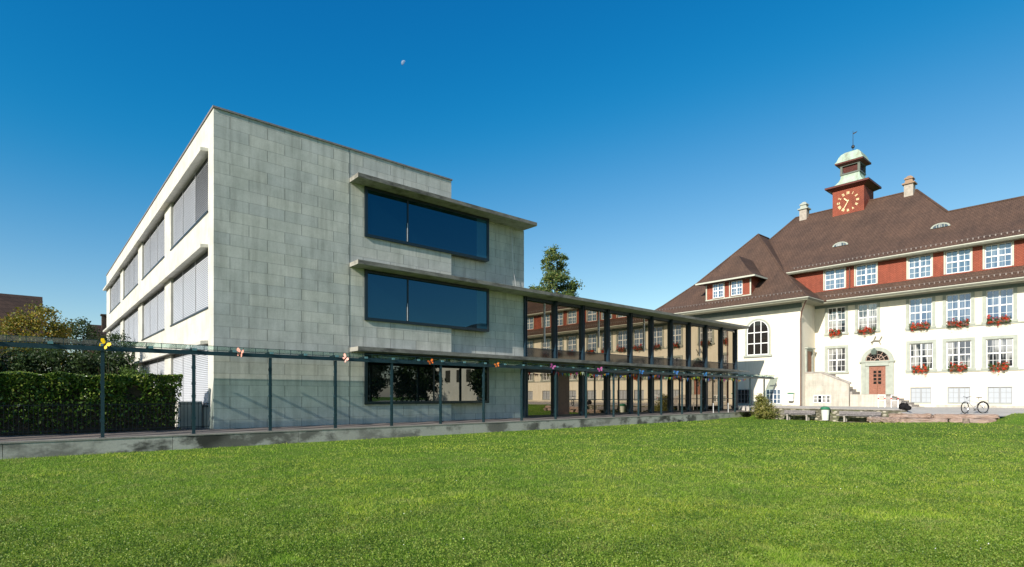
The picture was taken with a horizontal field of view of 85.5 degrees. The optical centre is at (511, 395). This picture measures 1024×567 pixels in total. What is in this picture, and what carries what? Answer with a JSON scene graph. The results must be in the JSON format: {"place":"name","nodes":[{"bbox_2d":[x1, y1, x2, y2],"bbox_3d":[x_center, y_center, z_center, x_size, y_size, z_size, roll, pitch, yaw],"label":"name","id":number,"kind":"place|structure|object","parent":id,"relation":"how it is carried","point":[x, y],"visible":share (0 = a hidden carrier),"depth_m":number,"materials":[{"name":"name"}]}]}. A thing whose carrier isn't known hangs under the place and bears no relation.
{"place":"outdoors","nodes":[
{"label":"outdoors","id":0,"kind":"place"},
{"bbox_2d":[0,293,42,360],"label":"tiled house","id":1,"kind":"structure","parent":0,"point":[9,302],"depth_m":36.69,"materials":[{"name":"tile"}]},
{"bbox_2d":[0,410,744,440],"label":"pavement","id":2,"kind":"structure","parent":0,"point":[93,434],"depth_m":21.11,"materials":[{"name":"grey concrete"}]},
{"bbox_2d":[0,351,8,370],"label":"thicket tree","id":3,"kind":"object","parent":2,"relation":"on","point":[3,359],"visible":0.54,"depth_m":24.34,"materials":[{"name":"green plant"}]},
{"bbox_2d":[0,299,78,370],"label":"bushy tree","id":4,"kind":"object","parent":2,"relation":"on","point":[58,332],"visible":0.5,"depth_m":28.46,"materials":[{"name":"green plant"}]},
{"bbox_2d":[0,338,152,385],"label":"thicket tree","id":5,"kind":"object","parent":2,"relation":"on","point":[31,360],"visible":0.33,"depth_m":25.25,"materials":[{"name":"green plant"}]},
{"bbox_2d":[63,316,116,368],"bbox_3d":[-24.121,-1.612,31.840,4.381,5.751,3.556,0,0,-41],"label":"evergreen tree","id":6,"kind":"object","parent":2,"relation":"on","point":[87,330],"visible":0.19,"depth_m":31.51,"materials":[{"name":"green plant"}]},
{"bbox_2d":[0,370,183,435],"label":"hedge","id":7,"kind":"object","parent":2,"relation":"on","point":[21,388],"visible":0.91,"depth_m":18.45,"materials":[{"name":"green plant"}]},
{"bbox_2d":[0,402,208,435],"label":"picket fence","id":8,"kind":"object","parent":2,"relation":"on","point":[99,429],"visible":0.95,"depth_m":18.38,"materials":[{"name":"black metal"}]},
{"bbox_2d":[79,364,149,384],"bbox_3d":[-14.291,0.040,19.712,2.464,2.443,1.120,0,0,-41],"label":"shrub","id":9,"kind":"object","parent":2,"relation":"on","point":[128,372],"visible":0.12,"depth_m":19.92,"materials":[{"name":"green plant"}]},
{"bbox_2d":[94,330,135,365],"bbox_3d":[-25.475,-1.502,36.051,4.140,5.530,3.083,0,0,-41],"label":"conifer tree","id":10,"kind":"object","parent":2,"relation":"on","point":[115,336],"visible":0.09,"depth_m":35.76,"materials":[{"name":"green plant"}]},
{"bbox_2d":[175,401,201,427],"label":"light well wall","id":11,"kind":"structure","parent":2,"relation":"on","point":[183,414],"depth_m":21.47,"materials":[{"name":"grey concrete"}]},
{"bbox_2d":[103,105,536,428],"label":"concrete building","id":12,"kind":"structure","parent":2,"relation":"on","point":[250,234],"depth_m":24.28,"materials":[{"name":"concrete"}]},
{"bbox_2d":[109,276,119,313],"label":"window","id":13,"kind":"structure","parent":12,"relation":"in","point":[115,289],"depth_m":45.05,"materials":[{"name":"metal"}]},
{"bbox_2d":[111,323,119,351],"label":"window","id":14,"kind":"structure","parent":12,"relation":"in","point":[117,327],"depth_m":44.68,"materials":[{"name":"metal"}]},
{"bbox_2d":[122,252,137,299],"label":"window","id":15,"kind":"structure","parent":12,"relation":"in","point":[131,270],"depth_m":37.93,"materials":[{"name":"metal"}]},
{"bbox_2d":[125,308,137,345],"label":"window","id":16,"kind":"structure","parent":12,"relation":"in","point":[131,321],"depth_m":37.56,"materials":[{"name":"metal"}]},
{"bbox_2d":[141,215,164,279],"bbox_3d":[-20.016,-8.169,31.001,0.260,2.345,7.540,0,0,-41],"label":"window","id":17,"kind":"structure","parent":12,"relation":"in","point":[154,246],"depth_m":30.86,"materials":[{"name":"metal"}]},
{"bbox_2d":[141,286,164,340],"bbox_3d":[-20.016,-4.489,31.001,0.260,2.345,7.540,0,0,-41],"label":"window","id":18,"kind":"structure","parent":12,"relation":"in","point":[154,307],"depth_m":30.86,"materials":[{"name":"metal"}]},
{"bbox_2d":[144,357,164,385],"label":"window","id":19,"kind":"structure","parent":12,"relation":"in","point":[157,366],"depth_m":30.40,"materials":[{"name":"metal"}]},
{"bbox_2d":[170,158,207,250],"bbox_3d":[-14.016,-8.169,24.093,0.260,2.345,7.540,0,0,-41],"label":"window","id":20,"kind":"structure","parent":12,"relation":"in","point":[191,205],"depth_m":23.80,"materials":[{"name":"metal"}]},
{"bbox_2d":[170,251,207,326],"bbox_3d":[-14.016,-4.489,24.093,0.260,2.345,7.540,0,0,-41],"label":"window","id":21,"kind":"structure","parent":12,"relation":"in","point":[190,288],"depth_m":23.80,"materials":[{"name":"metal"}]},
{"bbox_2d":[173,345,207,406],"bbox_3d":[-14.016,-0.765,24.093,0.260,2.435,7.540,0,0,-41],"label":"window","id":22,"kind":"structure","parent":12,"relation":"in","point":[182,364],"depth_m":23.23,"materials":[{"name":"metal"}]},
{"bbox_2d":[364,186,488,262],"bbox_3d":[-3.958,-8.132,26.880,7.000,2.220,0.396,0,0,-41],"label":"window","id":23,"kind":"structure","parent":12,"relation":"in","point":[391,217],"depth_m":26.49,"materials":[{"name":"glass"}]},
{"bbox_2d":[364,269,488,331],"bbox_3d":[-3.958,-4.442,26.880,7.000,2.240,0.396,0,0,-41],"label":"window","id":24,"kind":"structure","parent":12,"relation":"in","point":[388,297],"depth_m":26.45,"materials":[{"name":"glass"}]},
{"bbox_2d":[364,353,488,404],"bbox_3d":[-3.962,-0.737,26.884,7.000,2.290,0.386,0,0,-41],"label":"window","id":25,"kind":"structure","parent":12,"relation":"in","point":[412,383],"depth_m":26.41,"materials":[{"name":"glass"}]},
{"bbox_2d":[523,290,748,417],"bbox_3d":[8.608,-2.240,40.571,24.490,7.035,6.035,0,0,-41],"label":"glass link","id":26,"kind":"object","parent":2,"relation":"on","point":[570,331],"visible":0.81,"depth_m":36.70,"materials":[{"name":"glass"}]},
{"bbox_2d":[558,374,568,413],"bbox_3d":[3.070,-0.077,33.252,0.950,2.430,0.058,0,0,-41],"label":"door leaf","id":27,"kind":"structure","parent":26,"relation":"in","point":[563,381],"depth_m":33.23,"materials":[{"name":"brown wood"}]},
{"bbox_2d":[0,413,1023,566],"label":"lawn","id":28,"kind":"structure","parent":0,"point":[1000,421],"depth_m":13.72,"materials":[{"name":"green plant"}]},
{"bbox_2d":[0,411,753,458],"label":"retaining wall","id":29,"kind":"structure","parent":28,"relation":"on","point":[45,448],"depth_m":21.16,"materials":[{"name":"grey concrete"}]},
{"bbox_2d":[0,335,774,437],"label":"walkway canopy","id":30,"kind":"object","parent":29,"relation":"on","point":[193,352],"visible":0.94,"depth_m":23.68,"materials":[{"name":"grey metal"}]},
{"bbox_2d":[99,338,110,348],"bbox_3d":[-12.778,-1.614,17.424,0.361,0.349,0.071,0,0,-9],"label":"butterfly ornament","id":31,"kind":"object","parent":30,"relation":"attached to","point":[105,345],"visible":1,"depth_m":17.41,"materials":[{"name":"paint"}]},
{"bbox_2d":[236,348,243,356],"bbox_3d":[-9.785,-1.544,20.008,0.381,0.363,0.077,0,0,25],"label":"butterfly ornament","id":32,"kind":"object","parent":30,"relation":"attached to","point":[240,351],"visible":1,"depth_m":20.04,"materials":[{"name":"paint"}]},
{"bbox_2d":[551,370,580,376],"bbox_3d":[3.167,-1.222,32.028,2.552,0.371,0.118,0,0,-41],"label":"bunting","id":33,"kind":"object","parent":30,"relation":"hanging from","point":[567,373],"visible":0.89,"depth_m":32.06,"materials":[{"name":"multicoloured fabric"}]},
{"bbox_2d":[581,372,608,377],"bbox_3d":[5.091,-1.214,33.700,2.552,0.388,0.118,0,0,-41],"label":"bunting","id":34,"kind":"object","parent":30,"relation":"hanging from","point":[606,374],"visible":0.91,"depth_m":33.77,"materials":[{"name":"multicoloured fabric"}]},
{"bbox_2d":[657,375,677,379],"bbox_3d":[10.867,-1.208,38.717,2.552,0.400,0.120,0,0,-41],"label":"bunting","id":35,"kind":"object","parent":30,"relation":"hanging from","point":[667,377],"visible":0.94,"depth_m":38.71,"materials":[{"name":"multicoloured fabric"}]},
{"bbox_2d":[748,392,780,418],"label":"bush","id":36,"kind":"object","parent":28,"relation":"on","point":[761,408],"visible":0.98,"depth_m":40.91,"materials":[{"name":"green plant"}]},
{"bbox_2d":[782,410,815,420],"bbox_3d":[20.218,1.408,39.156,0.605,0.700,2.100,0,0,-41],"label":"park bench","id":37,"kind":"object","parent":28,"relation":"on","point":[807,413],"visible":1,"depth_m":39.12,"materials":[{"name":"grey wood"}]},
{"bbox_2d":[820,406,829,419],"bbox_3d":[21.410,1.233,37.873,0.620,0.950,0.620,0,0,-41],"label":"litter bin","id":38,"kind":"object","parent":28,"relation":"on","point":[825,410],"visible":1,"depth_m":37.68,"materials":[{"name":"white plastic"}]},
{"bbox_2d":[766,407,907,422],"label":"stone wall","id":39,"kind":"structure","parent":28,"relation":"on","point":[833,413],"depth_m":37.77,"materials":[{"name":"grey stone"}]},
{"bbox_2d":[899,402,911,409],"bbox_3d":[24.660,0.671,34.759,0.446,0.514,0.725,0,0,-41],"label":"backpack","id":40,"kind":"object","parent":39,"relation":"on","point":[904,406],"visible":1,"depth_m":34.70,"materials":[{"name":"black fabric"}]},
{"bbox_2d":[836,411,880,421],"bbox_3d":[22.694,1.408,36.306,0.605,0.700,2.450,0,0,-41],"label":"park bench","id":41,"kind":"object","parent":28,"relation":"on","point":[854,413],"visible":0.91,"depth_m":36.50,"materials":[{"name":"grey wood"}]},
{"bbox_2d":[866,416,900,422],"bbox_3d":[23.323,1.550,34.721,0.468,0.430,2.515,0,0,-9],"label":"timber log","id":42,"kind":"object","parent":28,"relation":"on","point":[877,419],"visible":0.9,"depth_m":34.54,"materials":[{"name":"brown wood"}]},
{"bbox_2d":[889,413,932,417],"bbox_3d":[24.030,1.235,33.459,0.359,0.346,2.373,0,0,-31],"label":"timber log","id":43,"kind":"object","parent":42,"relation":"on","point":[914,415],"visible":0.9,"depth_m":33.27,"materials":[{"name":"brown wood"}]},
{"bbox_2d":[900,418,947,422],"bbox_3d":[24.206,1.542,32.596,0.482,0.438,2.327,0,0,-44],"label":"timber log","id":44,"kind":"object","parent":28,"relation":"on","point":[905,420],"visible":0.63,"depth_m":32.52,"materials":[{"name":"brown wood"}]},
{"bbox_2d":[933,414,999,418],"bbox_3d":[25.728,1.205,31.432,0.364,0.335,2.966,0,0,-44],"label":"timber log","id":45,"kind":"object","parent":44,"relation":"on","point":[972,416],"visible":0.89,"depth_m":31.32,"materials":[{"name":"brown wood"}]},
{"bbox_2d":[962,418,969,422],"bbox_3d":[25.012,1.543,30.533,0.388,0.530,0.394,0,0,-41],"label":"stump","id":46,"kind":"object","parent":28,"relation":"on","point":[965,420],"visible":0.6,"depth_m":30.43,"materials":[{"name":"brown wood"}]},
{"bbox_2d":[949,418,996,422],"bbox_3d":[25.760,1.484,30.965,0.447,0.434,2.094,0,0,-44],"label":"timber log","id":47,"kind":"object","parent":28,"relation":"on","point":[979,420],"visible":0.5,"depth_m":30.71,"materials":[{"name":"brown wood"}]},
{"bbox_2d":[0,0,1023,387],"label":"sky","id":48,"kind":"structure","parent":0,"point":[646,141],"materials":[{"name":"blue"}]},
{"bbox_2d":[738,405,758,410],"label":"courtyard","id":49,"kind":"structure","parent":0,"point":[744,407],"depth_m":46.91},
{"bbox_2d":[753,406,945,411],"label":"courtyard","id":50,"kind":"structure","parent":0,"point":[857,407],"depth_m":41.79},
{"bbox_2d":[891,395,898,407],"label":"barrier rail","id":51,"kind":"object","parent":50,"relation":"on","point":[895,400],"visible":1,"depth_m":41.59,"materials":[{"name":"white metal"}]},
{"bbox_2d":[901,407,1023,415],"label":"courtyard","id":52,"kind":"structure","parent":0,"point":[997,411],"depth_m":34.96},
{"bbox_2d":[655,131,1023,416],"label":"old school building","id":53,"kind":"structure","parent":52,"relation":"on","point":[890,268],"depth_m":47.04,"materials":[{"name":"white paint"}]},
{"bbox_2d":[738,389,751,404],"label":"window","id":54,"kind":"structure","parent":53,"relation":"in","point":[743,394],"depth_m":51.78,"materials":[{"name":"glass"}]},
{"bbox_2d":[743,319,771,357],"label":"window","id":55,"kind":"structure","parent":53,"relation":"in","point":[758,335],"depth_m":50.70,"materials":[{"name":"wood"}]},
{"bbox_2d":[766,389,781,404],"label":"window","id":56,"kind":"structure","parent":53,"relation":"in","point":[774,394],"depth_m":49.61,"materials":[{"name":"wood"}]},
{"bbox_2d":[787,393,794,401],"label":"wall bin","id":57,"kind":"object","parent":53,"relation":"attached to","point":[790,396],"depth_m":48.26,"materials":[{"name":"white plastic"}]},
{"bbox_2d":[805,347,815,371],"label":"side door","id":58,"kind":"structure","parent":53,"relation":"in","point":[808,351],"depth_m":48.99,"materials":[{"name":"wood"}]},
{"bbox_2d":[823,267,845,290],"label":"window","id":59,"kind":"structure","parent":53,"relation":"in","point":[835,278],"depth_m":48.92,"materials":[{"name":"paint"}]},
{"bbox_2d":[828,328,841,336],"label":"flower box","id":60,"kind":"object","parent":53,"relation":"attached to","point":[836,332],"visible":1,"depth_m":48.51,"materials":[{"name":"red plant"}]},
{"bbox_2d":[824,306,848,335],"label":"window","id":61,"kind":"structure","parent":53,"relation":"in","point":[838,316],"depth_m":48.77,"materials":[{"name":"stone"}]},
{"bbox_2d":[825,345,848,373],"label":"window","id":62,"kind":"structure","parent":53,"relation":"in","point":[837,356],"depth_m":48.77,"materials":[{"name":"stone"}]},
{"bbox_2d":[856,326,875,334],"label":"flower box","id":63,"kind":"object","parent":53,"relation":"attached to","point":[866,329],"visible":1,"depth_m":46.66,"materials":[{"name":"red plant"}]},
{"bbox_2d":[854,262,877,285],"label":"window","id":64,"kind":"structure","parent":53,"relation":"in","point":[866,274],"depth_m":47.04,"materials":[{"name":"paint"}]},
{"bbox_2d":[854,302,880,333],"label":"window","id":65,"kind":"structure","parent":53,"relation":"in","point":[868,315],"depth_m":46.98,"materials":[{"name":"stone"}]},
{"bbox_2d":[869,366,885,393],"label":"door","id":66,"kind":"structure","parent":53,"relation":"in","point":[877,374],"depth_m":46.32,"materials":[{"name":"brown wood"}]},
{"bbox_2d":[906,253,932,279],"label":"window","id":67,"kind":"structure","parent":53,"relation":"in","point":[920,266],"depth_m":44.19,"materials":[{"name":"paint"}]},
{"bbox_2d":[909,321,930,331],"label":"flower box","id":68,"kind":"object","parent":53,"relation":"attached to","point":[919,326],"visible":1,"depth_m":43.92,"materials":[{"name":"red plant"}]},
{"bbox_2d":[911,363,929,374],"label":"flower box","id":69,"kind":"object","parent":53,"relation":"attached to","point":[918,368],"visible":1,"depth_m":43.79,"materials":[{"name":"red plant"}]},
{"bbox_2d":[905,296,935,329],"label":"window","id":70,"kind":"structure","parent":53,"relation":"in","point":[922,309],"depth_m":44.19,"materials":[{"name":"stone"}]},
{"bbox_2d":[905,340,936,371],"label":"window","id":71,"kind":"structure","parent":53,"relation":"in","point":[924,352],"depth_m":44.14,"materials":[{"name":"stone"}]},
{"bbox_2d":[911,387,930,403],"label":"window","id":72,"kind":"structure","parent":53,"relation":"in","point":[922,395],"depth_m":44.14,"materials":[{"name":"glass"}]},
{"bbox_2d":[947,361,967,371],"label":"flower box","id":73,"kind":"object","parent":53,"relation":"attached to","point":[960,368],"visible":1,"depth_m":42.04,"materials":[{"name":"red plant"}]},
{"bbox_2d":[946,317,969,329],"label":"flower box","id":74,"kind":"object","parent":53,"relation":"attached to","point":[956,323],"visible":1,"depth_m":42.09,"materials":[{"name":"red plant"}]},
{"bbox_2d":[944,247,972,274],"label":"window","id":75,"kind":"structure","parent":53,"relation":"in","point":[957,261],"depth_m":42.37,"materials":[{"name":"paint"}]},
{"bbox_2d":[942,292,974,326],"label":"window","id":76,"kind":"structure","parent":53,"relation":"in","point":[959,305],"depth_m":42.34,"materials":[{"name":"stone"}]},
{"bbox_2d":[941,337,975,370],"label":"window","id":77,"kind":"structure","parent":53,"relation":"in","point":[960,350],"depth_m":42.37,"materials":[{"name":"stone"}]},
{"bbox_2d":[947,387,969,403],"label":"window","id":78,"kind":"structure","parent":53,"relation":"in","point":[955,394],"depth_m":42.37,"materials":[{"name":"glass"}]},
{"bbox_2d":[983,241,1013,268],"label":"window","id":79,"kind":"structure","parent":53,"relation":"in","point":[996,255],"depth_m":40.62,"materials":[{"name":"paint"}]},
{"bbox_2d":[986,314,1011,325],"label":"flower box","id":80,"kind":"object","parent":53,"relation":"attached to","point":[1006,319],"visible":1,"depth_m":40.28,"materials":[{"name":"red plant"}]},
{"bbox_2d":[988,361,1009,371],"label":"flower box","id":81,"kind":"object","parent":53,"relation":"attached to","point":[1003,367],"visible":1,"depth_m":40.24,"materials":[{"name":"red plant"}]},
{"bbox_2d":[981,287,1017,323],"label":"window","id":82,"kind":"structure","parent":53,"relation":"in","point":[996,302],"depth_m":40.57,"materials":[{"name":"stone"}]},
{"bbox_2d":[981,334,1017,369],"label":"window","id":83,"kind":"structure","parent":53,"relation":"in","point":[995,348],"depth_m":40.54,"materials":[{"name":"stone"}]},
{"bbox_2d":[988,387,1011,403],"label":"window","id":84,"kind":"structure","parent":53,"relation":"in","point":[996,395],"depth_m":40.58,"materials":[{"name":"glass"}]},
{"bbox_2d":[961,396,988,413],"bbox_3d":[27.662,0.585,33.148,1.866,1.028,0.660,0,0,-3],"label":"bicycle","id":85,"kind":"object","parent":52,"relation":"on","point":[978,404],"visible":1,"depth_m":33.14,"materials":[{"name":"white metal"}]},
{"label":"ground","id":86,"kind":"structure","parent":0,"visible":0},
{"bbox_2d":[86,314,106,353],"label":"chimneyed house","id":87,"kind":"structure","parent":86,"relation":"on","point":[102,326],"depth_m":60.67,"materials":[{"name":"tile"}]},
{"bbox_2d":[528,244,584,296],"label":"deciduous tree","id":88,"kind":"object","parent":86,"relation":"on","point":[554,277],"visible":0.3,"depth_m":84.00,"materials":[{"name":"green plant"}]}
]}

